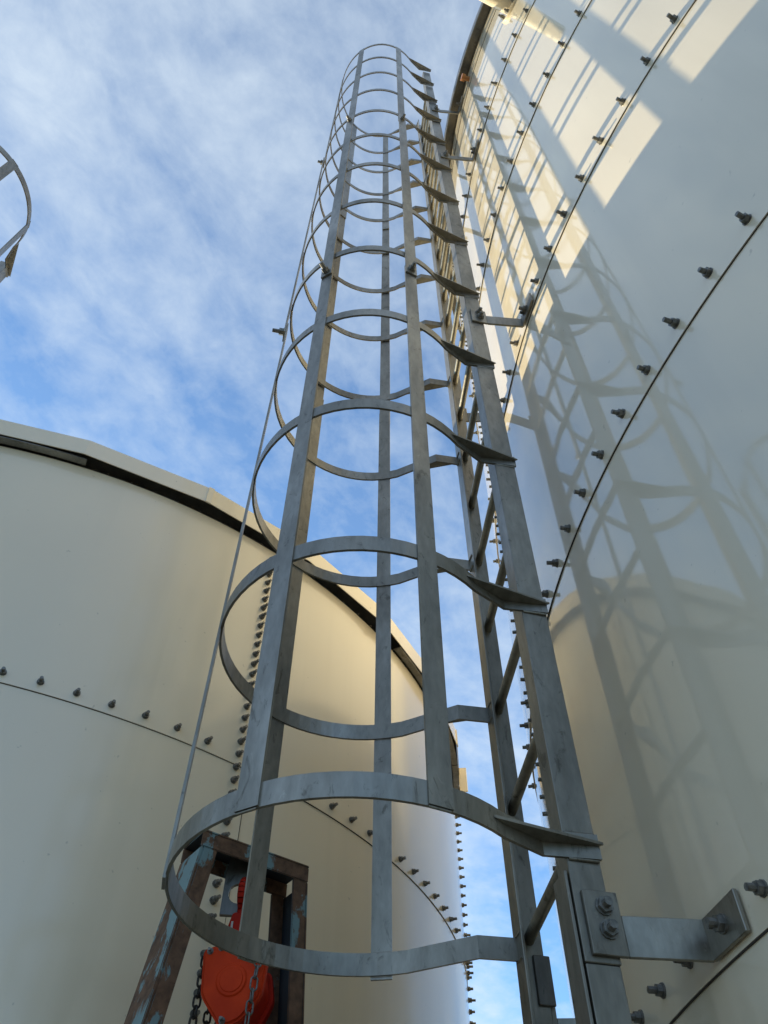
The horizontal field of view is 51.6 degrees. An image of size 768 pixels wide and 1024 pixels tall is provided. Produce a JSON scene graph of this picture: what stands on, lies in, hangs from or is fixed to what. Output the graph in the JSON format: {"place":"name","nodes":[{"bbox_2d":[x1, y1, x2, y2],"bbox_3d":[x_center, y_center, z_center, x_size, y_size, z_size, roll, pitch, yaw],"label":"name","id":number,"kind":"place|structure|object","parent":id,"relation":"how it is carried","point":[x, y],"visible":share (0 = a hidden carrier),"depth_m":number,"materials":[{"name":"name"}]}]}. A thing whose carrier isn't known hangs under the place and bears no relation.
{"place":"outdoors","nodes":[
{"label":"outdoors","id":0,"kind":"place"},
{"bbox_2d":[0,0,571,1023],"label":"sky","id":1,"kind":"structure","parent":0,"point":[167,153],"materials":[{"name":"blue"}]},
{"label":"ground","id":2,"kind":"structure","parent":0,"visible":0},
{"bbox_2d":[124,830,308,1023],"bbox_3d":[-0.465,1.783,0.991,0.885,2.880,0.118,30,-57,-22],"label":"hoist frame","id":3,"kind":"object","parent":2,"relation":"on","point":[206,854],"visible":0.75,"depth_m":2.02,"materials":[{"name":"teal paint"}]},
{"bbox_2d":[188,877,274,1023],"bbox_3d":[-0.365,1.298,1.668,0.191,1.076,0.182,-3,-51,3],"label":"chain hoist","id":4,"kind":"object","parent":3,"relation":"hanging from","point":[233,989],"visible":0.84,"depth_m":1.83,"materials":[{"name":"orange paint"}]},
{"bbox_2d":[0,419,475,1023],"bbox_3d":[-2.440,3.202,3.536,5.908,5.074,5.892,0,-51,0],"label":"storage tank","id":5,"kind":"object","parent":2,"relation":"on","point":[114,573],"visible":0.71,"depth_m":2.97,"materials":[{"name":"metal"}]},
{"bbox_2d":[0,146,31,282],"bbox_3d":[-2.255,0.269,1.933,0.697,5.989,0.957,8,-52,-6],"label":"caged ladder","id":6,"kind":"object","parent":5,"relation":"attached to","point":[6,169],"visible":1,"depth_m":4.17,"materials":[{"name":"metal"}]},
{"bbox_2d":[440,0,767,1023],"bbox_3d":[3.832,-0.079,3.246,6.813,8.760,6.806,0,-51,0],"label":"storage tank","id":7,"kind":"object","parent":2,"relation":"on","point":[610,184],"visible":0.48,"depth_m":1.96,"materials":[{"name":"metal"}]},
{"bbox_2d":[161,43,750,1023],"bbox_3d":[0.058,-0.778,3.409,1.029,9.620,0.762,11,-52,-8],"label":"caged ladder","id":8,"kind":"object","parent":7,"relation":"attached to","point":[601,937],"visible":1,"depth_m":1.86,"materials":[{"name":"metal"}]}
]}

